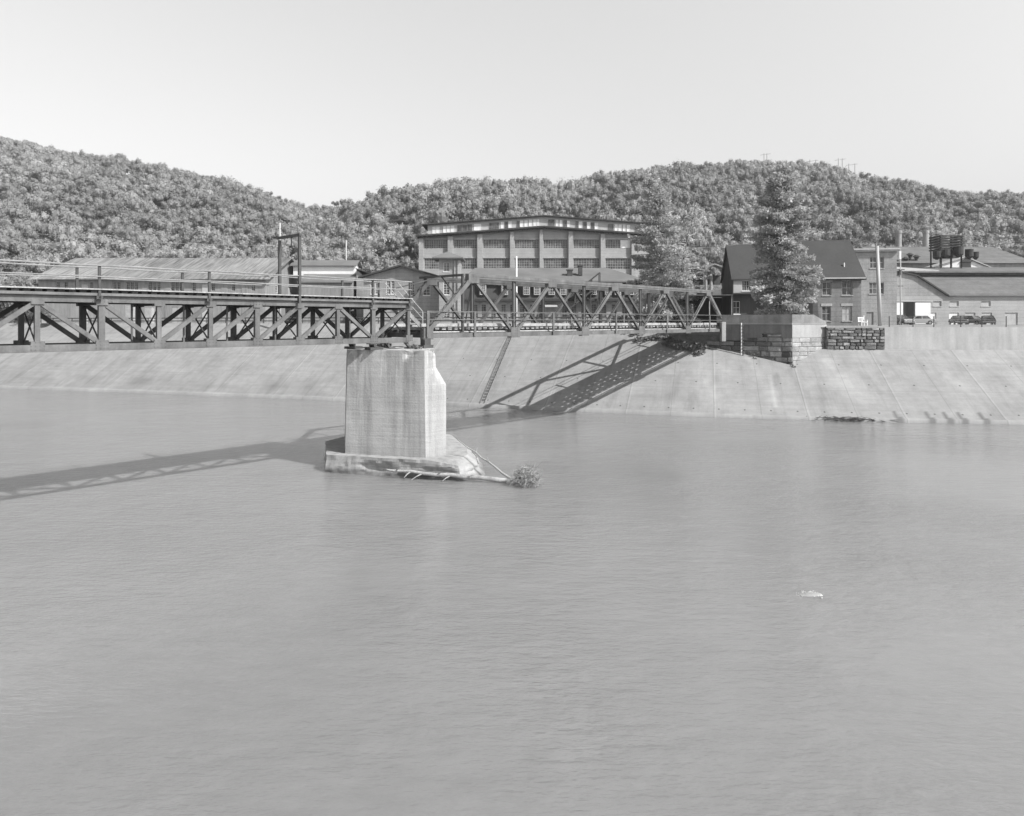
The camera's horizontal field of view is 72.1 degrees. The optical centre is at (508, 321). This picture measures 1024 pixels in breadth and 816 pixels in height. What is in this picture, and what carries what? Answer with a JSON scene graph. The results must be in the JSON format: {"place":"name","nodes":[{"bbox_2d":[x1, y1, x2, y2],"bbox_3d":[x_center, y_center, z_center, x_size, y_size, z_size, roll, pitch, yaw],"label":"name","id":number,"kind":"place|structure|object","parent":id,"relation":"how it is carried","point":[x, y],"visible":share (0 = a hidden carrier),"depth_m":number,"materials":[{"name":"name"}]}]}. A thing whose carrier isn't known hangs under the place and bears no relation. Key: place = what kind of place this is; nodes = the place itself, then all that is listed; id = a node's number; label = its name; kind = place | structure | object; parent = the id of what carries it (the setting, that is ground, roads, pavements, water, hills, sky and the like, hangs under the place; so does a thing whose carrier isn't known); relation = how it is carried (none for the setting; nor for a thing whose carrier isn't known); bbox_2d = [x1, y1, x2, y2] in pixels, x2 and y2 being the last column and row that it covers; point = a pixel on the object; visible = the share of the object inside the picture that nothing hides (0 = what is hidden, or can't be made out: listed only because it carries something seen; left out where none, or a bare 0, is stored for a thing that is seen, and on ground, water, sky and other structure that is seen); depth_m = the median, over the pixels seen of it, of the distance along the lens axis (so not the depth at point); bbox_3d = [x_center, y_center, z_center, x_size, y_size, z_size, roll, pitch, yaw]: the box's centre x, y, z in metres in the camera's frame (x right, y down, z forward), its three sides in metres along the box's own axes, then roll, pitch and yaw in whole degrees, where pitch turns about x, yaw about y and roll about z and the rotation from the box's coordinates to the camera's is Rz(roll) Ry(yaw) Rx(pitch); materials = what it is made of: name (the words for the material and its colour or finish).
{"place":"outdoors","nodes":[
{"label":"outdoors","id":0,"kind":"place"},
{"bbox_2d":[30,258,297,322],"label":"rusty roofed shed","id":1,"kind":"structure","parent":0,"point":[255,265],"depth_m":118.44,"materials":[{"name":"grey"}]},
{"bbox_2d":[82,284,87,322],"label":"door","id":2,"kind":"structure","parent":1,"relation":"in","point":[83,285],"depth_m":117.92,"materials":[{"name":"paint"}]},
{"bbox_2d":[142,284,147,322],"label":"door","id":3,"kind":"structure","parent":1,"relation":"in","point":[144,286],"depth_m":117.92,"materials":[{"name":"grey"}]},
{"bbox_2d":[165,284,170,322],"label":"door","id":4,"kind":"structure","parent":1,"relation":"in","point":[167,286],"depth_m":117.92,"materials":[{"name":"grey"}]},
{"bbox_2d":[202,284,207,322],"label":"door","id":5,"kind":"structure","parent":1,"relation":"in","point":[204,286],"depth_m":117.92,"materials":[{"name":"paint"}]},
{"bbox_2d":[221,284,226,322],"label":"door","id":6,"kind":"structure","parent":1,"relation":"in","point":[223,286],"depth_m":117.92,"materials":[{"name":"grey"}]},
{"bbox_2d":[242,285,247,322],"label":"door","id":7,"kind":"structure","parent":1,"relation":"in","point":[244,287],"depth_m":117.92,"materials":[{"name":"grey"}]},
{"bbox_2d":[288,287,291,322],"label":"door","id":8,"kind":"structure","parent":1,"relation":"in","point":[289,288],"depth_m":131.22,"materials":[{"name":"paint"}]},
{"bbox_2d":[289,260,369,322],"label":"monitor shed","id":9,"kind":"structure","parent":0,"point":[340,268],"depth_m":128.00,"materials":[{"name":"grey"}]},
{"bbox_2d":[0,389,1023,815],"bbox_3d":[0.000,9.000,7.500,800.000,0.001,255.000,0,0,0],"label":"river water","id":10,"kind":"structure","parent":0,"point":[228,607],"depth_m":21.41,"materials":[{"name":"liquid"}]},
{"bbox_2d":[324,346,484,480],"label":"bridge pier","id":11,"kind":"structure","parent":10,"relation":"in","point":[395,409],"depth_m":41.76,"materials":[{"name":"concrete"}]},
{"bbox_2d":[0,259,422,352],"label":"deck truss span","id":12,"kind":"object","parent":11,"relation":"on","point":[23,299],"visible":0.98,"depth_m":35.12,"materials":[{"name":"paint"}]},
{"bbox_2d":[277,233,301,302],"bbox_3d":[-12.153,-2.900,39.097,2.400,3.800,0.160,0,0,43],"label":"steel goalpost frame","id":13,"kind":"object","parent":12,"relation":"on","point":[298,235],"visible":0.93,"depth_m":38.93,"materials":[{"name":"metal"}]},
{"bbox_2d":[408,344,422,348],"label":"pier weeds","id":14,"kind":"object","parent":11,"relation":"on","point":[413,346],"visible":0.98,"depth_m":43.41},
{"bbox_2d":[377,274,722,347],"bbox_3d":[6.934,-0.790,62.054,5.689,4.960,43.863,0,0,43],"label":"pony truss span","id":15,"kind":"object","parent":11,"relation":"on","point":[427,332],"visible":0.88,"depth_m":56.01,"materials":[{"name":"paint"}]},
{"bbox_2d":[383,466,506,482],"bbox_3d":[-3.669,8.598,39.804,7.239,0.780,0.602,0,0,9],"label":"driftwood log","id":16,"kind":"object","parent":10,"relation":"on","point":[479,477],"visible":1,"depth_m":39.73,"materials":[{"name":"wood"}]},
{"bbox_2d":[401,469,443,472],"bbox_3d":[-4.512,8.623,40.236,3.537,0.225,0.214,0,0,15],"label":"driftwood branch","id":17,"kind":"object","parent":16,"relation":"on","point":[425,471],"visible":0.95,"depth_m":40.19,"materials":[{"name":"grey plant"}]},
{"bbox_2d":[507,462,544,489],"bbox_3d":[0.955,8.552,38.648,2.155,1.719,2.081,0,0,0],"label":"root tangle","id":18,"kind":"object","parent":10,"relation":"in","point":[525,476],"visible":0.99,"depth_m":38.38,"materials":[{"name":"wood"}]},
{"bbox_2d":[456,438,510,478],"bbox_3d":[-1.488,7.889,40.761,4.125,1.906,0.206,0,0,39],"label":"leaning branch","id":19,"kind":"object","parent":18,"relation":"attached to","point":[498,469],"visible":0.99,"depth_m":40.43,"materials":[{"name":"wood"}]},
{"bbox_2d":[796,590,822,597],"bbox_3d":[9.932,8.995,23.191,0.994,0.110,0.642,0,0,0],"label":"sunken rock","id":20,"kind":"object","parent":10,"relation":"on","point":[810,594],"visible":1,"depth_m":23.13,"materials":[{"name":"stone"}]},
{"bbox_2d":[814,415,884,421],"bbox_3d":[30.968,8.775,63.316,7.976,0.622,0.959,0,0,10],"label":"driftwood heap","id":21,"kind":"object","parent":10,"relation":"on","point":[853,418],"visible":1,"depth_m":63.17,"materials":[{"name":"wood"}]},
{"bbox_2d":[0,323,1023,424],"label":"riverbank","id":22,"kind":"structure","parent":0,"point":[613,373],"depth_m":74.60,"materials":[{"name":"concrete"}]},
{"bbox_2d":[41,315,51,324],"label":"yard cabinet","id":23,"kind":"object","parent":22,"relation":"on","point":[43,322],"visible":0.52,"depth_m":109.00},
{"bbox_2d":[480,338,511,402],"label":"bank ladder","id":24,"kind":"object","parent":22,"relation":"on","point":[493,371],"visible":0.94,"depth_m":78.23,"materials":[{"name":"metal"}]},
{"bbox_2d":[629,333,709,354],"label":"bank weeds","id":25,"kind":"object","parent":22,"relation":"on","point":[678,346],"visible":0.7,"depth_m":76.81,"materials":[{"name":"plant"}]},
{"bbox_2d":[689,348,795,367],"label":"abutment weeds","id":26,"kind":"object","parent":22,"relation":"on","point":[696,351],"visible":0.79,"depth_m":74.43,"materials":[{"name":"plant"}]},
{"bbox_2d":[664,314,826,364],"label":"stone abutment","id":27,"kind":"object","parent":22,"relation":"on","point":[791,339],"visible":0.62,"depth_m":72.61,"materials":[{"name":"stone"}]},
{"bbox_2d":[741,323,743,355],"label":"gauge ladder","id":28,"kind":"object","parent":27,"relation":"attached to","point":[742,339],"visible":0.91,"depth_m":73.41,"materials":[{"name":"metal"}]},
{"bbox_2d":[824,326,884,349],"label":"rubble wall","id":29,"kind":"structure","parent":22,"relation":"on","point":[854,337],"depth_m":72.31,"materials":[{"name":"stone"}]},
{"bbox_2d":[884,327,1023,349],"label":"concrete wall","id":30,"kind":"structure","parent":22,"relation":"on","point":[954,338],"depth_m":71.15,"materials":[{"name":"concrete"}]},
{"bbox_2d":[889,316,1022,326],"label":"wire fence","id":31,"kind":"object","parent":30,"relation":"on","point":[949,323],"visible":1,"depth_m":71.46,"materials":[{"name":"metal"}]},
{"bbox_2d":[0,136,1023,322],"bbox_3d":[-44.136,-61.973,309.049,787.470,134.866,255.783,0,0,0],"label":"hillside woodland","id":32,"kind":"object","parent":0,"point":[37,182],"visible":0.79,"depth_m":264.84,"materials":[{"name":"grey plant"}]},
{"bbox_2d":[0,0,1023,208],"label":"sky","id":33,"kind":"structure","parent":0,"point":[309,102],"materials":[{"name":"white"}]},
{"bbox_2d":[787,240,866,325],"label":"brick house","id":34,"kind":"structure","parent":0,"point":[838,303],"depth_m":87.92,"materials":[{"name":"paint"}]},
{"bbox_2d":[822,282,831,295],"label":"window","id":35,"kind":"structure","parent":34,"relation":"in","point":[826,286],"depth_m":87.93,"materials":[{"name":"glass"}]},
{"bbox_2d":[822,306,831,321],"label":"window","id":36,"kind":"structure","parent":34,"relation":"in","point":[826,310],"depth_m":87.95,"materials":[{"name":"glass"}]},
{"bbox_2d":[841,280,852,295],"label":"window","id":37,"kind":"structure","parent":34,"relation":"in","point":[846,284],"depth_m":87.65,"materials":[{"name":"glass"}]},
{"bbox_2d":[842,306,852,321],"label":"window","id":38,"kind":"structure","parent":34,"relation":"in","point":[846,310],"depth_m":87.65,"materials":[{"name":"glass"}]},
{"bbox_2d":[854,246,900,324],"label":"flat roofed block","id":39,"kind":"structure","parent":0,"point":[866,257],"depth_m":95.65,"materials":[{"name":"brick"}]},
{"bbox_2d":[866,312,872,324],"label":"door","id":40,"kind":"structure","parent":39,"relation":"in","point":[869,315],"depth_m":95.94,"materials":[{"name":"grey"}]},
{"bbox_2d":[869,257,884,268],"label":"window","id":41,"kind":"structure","parent":39,"relation":"in","point":[872,259],"depth_m":95.87,"materials":[{"name":"glass"}]},
{"bbox_2d":[869,282,884,294],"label":"window","id":42,"kind":"structure","parent":39,"relation":"in","point":[872,286],"depth_m":95.89,"materials":[{"name":"glass"}]},
{"bbox_2d":[772,324,1023,326],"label":"yard ground","id":43,"kind":"structure","parent":0,"point":[946,325],"depth_m":87.11,"materials":[{"name":"concrete"}]},
{"bbox_2d":[0,280,16,322],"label":"leafy tree","id":44,"kind":"object","parent":43,"relation":"on","point":[5,303],"visible":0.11,"depth_m":149.76,"materials":[{"name":"grey plant"}]},
{"bbox_2d":[16,306,51,318],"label":"yard shrub","id":45,"kind":"object","parent":43,"relation":"on","point":[29,314],"visible":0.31,"depth_m":111.53,"materials":[{"name":"plant"}]},
{"bbox_2d":[125,305,134,322],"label":"yard cabinet","id":46,"kind":"object","parent":43,"relation":"on","point":[127,311],"visible":0.35,"depth_m":111.96,"materials":[{"name":"metal"}]},
{"bbox_2d":[144,307,154,322],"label":"yard cabinet","id":47,"kind":"object","parent":43,"relation":"on","point":[149,312],"visible":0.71,"depth_m":111.96,"materials":[{"name":"metal"}]},
{"bbox_2d":[171,306,180,322],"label":"yard cabinet","id":48,"kind":"object","parent":43,"relation":"on","point":[175,308],"visible":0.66,"depth_m":111.96,"materials":[{"name":"grey"}]},
{"bbox_2d":[278,223,281,324],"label":"wooden lamp pole","id":49,"kind":"object","parent":43,"relation":"on","point":[279,228],"visible":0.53,"depth_m":95.89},
{"bbox_2d":[5,230,265,245],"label":"overhead wire","id":50,"kind":"object","parent":49,"relation":"attached to","point":[143,241],"visible":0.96,"depth_m":95.99,"materials":[{"name":"metal"}]},
{"bbox_2d":[4,236,275,253],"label":"overhead wire","id":51,"kind":"object","parent":49,"relation":"attached to","point":[133,252],"visible":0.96,"depth_m":98.38,"materials":[{"name":"metal"}]},
{"bbox_2d":[0,317,606,323],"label":"pipe rail fence","id":52,"kind":"object","parent":43,"relation":"on","point":[378,320],"visible":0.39,"depth_m":94.94,"materials":[{"name":"metal"}]},
{"bbox_2d":[358,264,438,323],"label":"gabled hall","id":53,"kind":"structure","parent":43,"relation":"on","point":[427,299],"depth_m":112.00,"materials":[{"name":"brick"}]},
{"bbox_2d":[391,281,394,294],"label":"window","id":54,"kind":"structure","parent":53,"relation":"in","point":[392,282],"depth_m":112.13,"materials":[{"name":"glass"}]},
{"bbox_2d":[411,281,414,295],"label":"window","id":55,"kind":"structure","parent":53,"relation":"in","point":[412,286],"depth_m":112.16,"materials":[{"name":"glass"}]},
{"bbox_2d":[423,280,429,295],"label":"window","id":56,"kind":"structure","parent":53,"relation":"in","point":[427,291],"depth_m":112.16,"materials":[{"name":"glass"}]},
{"bbox_2d":[432,252,464,322],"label":"hip roofed tower","id":57,"kind":"structure","parent":43,"relation":"on","point":[450,263],"depth_m":108.00,"materials":[{"name":"brick"}]},
{"bbox_2d":[444,263,449,271],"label":"window","id":58,"kind":"structure","parent":57,"relation":"in","point":[446,265],"depth_m":108.18,"materials":[{"name":"glass"}]},
{"bbox_2d":[444,282,449,294],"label":"window","id":59,"kind":"structure","parent":57,"relation":"in","point":[446,289],"depth_m":108.18,"materials":[{"name":"white paint"}]},
{"bbox_2d":[516,256,517,322],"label":"white pole","id":60,"kind":"object","parent":43,"relation":"on","point":[516,288],"visible":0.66,"depth_m":92.88,"materials":[{"name":"metal"}]},
{"bbox_2d":[415,215,669,322],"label":"brick factory","id":61,"kind":"structure","parent":43,"relation":"on","point":[543,241],"depth_m":150.00,"materials":[{"name":"brick"}]},
{"bbox_2d":[424,258,438,269],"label":"window","id":62,"kind":"structure","parent":61,"relation":"in","point":[429,264],"depth_m":150.23,"materials":[{"name":"glass"}]},
{"bbox_2d":[424,240,447,248],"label":"window","id":63,"kind":"structure","parent":61,"relation":"in","point":[428,244],"depth_m":150.23,"materials":[{"name":"glass"}]},
{"bbox_2d":[453,240,476,248],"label":"window","id":64,"kind":"structure","parent":61,"relation":"in","point":[458,244],"depth_m":150.23,"materials":[{"name":"glass"}]},
{"bbox_2d":[462,258,476,269],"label":"window","id":65,"kind":"structure","parent":61,"relation":"in","point":[470,263],"depth_m":150.23,"materials":[{"name":"glass"}]},
{"bbox_2d":[483,258,508,267],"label":"window","id":66,"kind":"structure","parent":61,"relation":"in","point":[487,262],"depth_m":150.23,"materials":[{"name":"glass"}]},
{"bbox_2d":[483,240,509,248],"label":"window","id":67,"kind":"structure","parent":61,"relation":"in","point":[487,244],"depth_m":150.23,"materials":[{"name":"glass"}]},
{"bbox_2d":[514,240,538,248],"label":"window","id":68,"kind":"structure","parent":61,"relation":"in","point":[519,244],"depth_m":150.23,"materials":[{"name":"glass"}]},
{"bbox_2d":[515,258,538,267],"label":"window","id":69,"kind":"structure","parent":61,"relation":"in","point":[521,262],"depth_m":150.23,"materials":[{"name":"glass"}]},
{"bbox_2d":[543,240,567,248],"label":"window","id":70,"kind":"structure","parent":61,"relation":"in","point":[547,244],"depth_m":150.23,"materials":[{"name":"glass"}]},
{"bbox_2d":[543,258,567,267],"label":"window","id":71,"kind":"structure","parent":61,"relation":"in","point":[547,262],"depth_m":150.23,"materials":[{"name":"glass"}]},
{"bbox_2d":[573,240,599,248],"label":"window","id":72,"kind":"structure","parent":61,"relation":"in","point":[577,244],"depth_m":150.23,"materials":[{"name":"glass"}]},
{"bbox_2d":[573,258,599,267],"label":"window","id":73,"kind":"structure","parent":61,"relation":"in","point":[586,262],"depth_m":150.23,"materials":[{"name":"glass"}]},
{"bbox_2d":[605,240,630,248],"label":"window","id":74,"kind":"structure","parent":61,"relation":"in","point":[609,244],"depth_m":150.23,"materials":[{"name":"glass"}]},
{"bbox_2d":[605,258,630,269],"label":"window","id":75,"kind":"structure","parent":61,"relation":"in","point":[612,263],"depth_m":150.23,"materials":[{"name":"glass"}]},
{"bbox_2d":[464,265,647,322],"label":"mansard workshop","id":76,"kind":"structure","parent":43,"relation":"on","point":[528,296],"depth_m":118.00,"materials":[{"name":"brick"}]},
{"bbox_2d":[481,304,485,316],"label":"window","id":77,"kind":"structure","parent":76,"relation":"in","point":[483,306],"depth_m":118.18,"materials":[{"name":"glass"}]},
{"bbox_2d":[501,304,505,316],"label":"window","id":78,"kind":"structure","parent":76,"relation":"in","point":[503,306],"depth_m":118.18,"materials":[{"name":"glass"}]},
{"bbox_2d":[591,304,595,312],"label":"window","id":79,"kind":"structure","parent":76,"relation":"in","point":[593,306],"depth_m":118.18,"materials":[{"name":"glass"}]},
{"bbox_2d":[609,313,696,322],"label":"yard bushes","id":80,"kind":"object","parent":43,"relation":"on","point":[626,318],"visible":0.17,"depth_m":98.88,"materials":[{"name":"plant"}]},
{"bbox_2d":[626,171,702,322],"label":"thin spruce tree","id":81,"kind":"object","parent":43,"relation":"on","point":[658,242],"visible":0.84,"depth_m":96.02,"materials":[{"name":"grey plant"}]},
{"bbox_2d":[656,203,712,322],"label":"leaning spruce tree","id":82,"kind":"object","parent":43,"relation":"on","point":[696,226],"visible":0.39,"depth_m":98.70,"materials":[{"name":"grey plant"}]},
{"bbox_2d":[688,263,721,313],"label":"house","id":83,"kind":"structure","parent":43,"relation":"on","point":[713,281],"depth_m":103.95,"materials":[{"name":"metal"}]},
{"bbox_2d":[683,244,771,324],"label":"steep roofed house","id":84,"kind":"structure","parent":43,"relation":"on","point":[736,296],"depth_m":93.50,"materials":[{"name":"paint"}]},
{"bbox_2d":[734,301,740,314],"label":"window","id":85,"kind":"structure","parent":84,"relation":"in","point":[736,303],"depth_m":92.92,"materials":[{"name":"white paint"}]},
{"bbox_2d":[742,281,750,291],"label":"window","id":86,"kind":"structure","parent":84,"relation":"in","point":[745,284],"depth_m":91.97,"materials":[{"name":"white paint"}]},
{"bbox_2d":[748,164,825,314],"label":"spruce tree","id":87,"kind":"object","parent":43,"relation":"on","point":[778,280],"visible":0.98,"depth_m":78.72,"materials":[{"name":"grey plant"}]},
{"bbox_2d":[858,315,867,325],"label":"garden chair","id":88,"kind":"object","parent":43,"relation":"on","point":[862,319],"visible":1,"depth_m":86.16,"materials":[{"name":"white paint"}]},
{"bbox_2d":[875,246,881,325],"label":"utility pole","id":89,"kind":"object","parent":43,"relation":"on","point":[879,311],"visible":1,"depth_m":83.83,"materials":[{"name":"wood"}]},
{"bbox_2d":[895,230,901,246],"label":"smokestack","id":90,"kind":"object","parent":43,"relation":"on","point":[898,238],"visible":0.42,"depth_m":164.50,"materials":[{"name":"metal"}]},
{"bbox_2d":[897,251,904,324],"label":"power pole","id":91,"kind":"object","parent":43,"relation":"on","point":[899,272],"visible":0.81,"depth_m":97.93,"materials":[{"name":"paint"}]},
{"bbox_2d":[897,315,915,324],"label":"parked car","id":92,"kind":"object","parent":43,"relation":"on","point":[905,319],"visible":0.52,"depth_m":98.40,"materials":[{"name":"paint"}]},
{"bbox_2d":[906,316,936,323],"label":"parked car","id":93,"kind":"object","parent":43,"relation":"on","point":[924,319],"visible":0.54,"depth_m":113.06,"materials":[{"name":"paint"}]},
{"bbox_2d":[922,230,928,246],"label":"smokestack","id":94,"kind":"object","parent":43,"relation":"on","point":[925,233],"visible":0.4,"depth_m":164.45,"materials":[{"name":"metal"}]},
{"bbox_2d":[859,247,1023,317],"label":"factory building","id":95,"kind":"structure","parent":43,"relation":"on","point":[920,257],"depth_m":143.41,"materials":[{"name":"grey"}]},
{"bbox_2d":[948,316,968,323],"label":"parked car","id":96,"kind":"object","parent":43,"relation":"on","point":[955,319],"visible":0.88,"depth_m":110.62,"materials":[{"name":"paint"}]},
{"bbox_2d":[897,267,1023,324],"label":"corrugated works","id":97,"kind":"structure","parent":43,"relation":"on","point":[942,295],"depth_m":116.01,"materials":[{"name":"metal"}]},
{"bbox_2d":[897,302,902,314],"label":"sliding door","id":98,"kind":"structure","parent":97,"relation":"in","point":[898,303],"depth_m":115.81,"materials":[{"name":"white paint"}]},
{"bbox_2d":[915,302,930,323],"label":"sliding door","id":99,"kind":"structure","parent":97,"relation":"in","point":[921,308],"depth_m":115.81,"materials":[{"name":"white paint"}]},
{"bbox_2d":[933,301,941,306],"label":"window","id":100,"kind":"structure","parent":97,"relation":"in","point":[935,303],"depth_m":116.17,"materials":[{"name":"glass"}]},
{"bbox_2d":[929,235,978,267],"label":"cooling tower","id":101,"kind":"structure","parent":97,"relation":"on","point":[954,250],"depth_m":133.20,"materials":[{"name":"metal"}]},
{"bbox_2d":[949,301,958,306],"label":"window","id":102,"kind":"structure","parent":97,"relation":"in","point":[952,303],"depth_m":116.17,"materials":[{"name":"glass"}]},
{"bbox_2d":[981,301,990,306],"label":"window","id":103,"kind":"structure","parent":97,"relation":"in","point":[983,303],"depth_m":116.17,"materials":[{"name":"glass"}]},
{"bbox_2d":[1005,313,1016,324],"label":"garage door","id":104,"kind":"structure","parent":97,"relation":"in","point":[1011,317],"depth_m":116.15,"materials":[{"name":"paint"}]},
{"bbox_2d":[958,316,986,323],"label":"parked car","id":105,"kind":"object","parent":43,"relation":"on","point":[975,319],"visible":0.38,"depth_m":111.13,"materials":[{"name":"paint"}]},
{"bbox_2d":[980,316,995,324],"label":"parked car","id":106,"kind":"object","parent":43,"relation":"on","point":[988,319],"visible":0.72,"depth_m":109.31,"materials":[{"name":"paint"}]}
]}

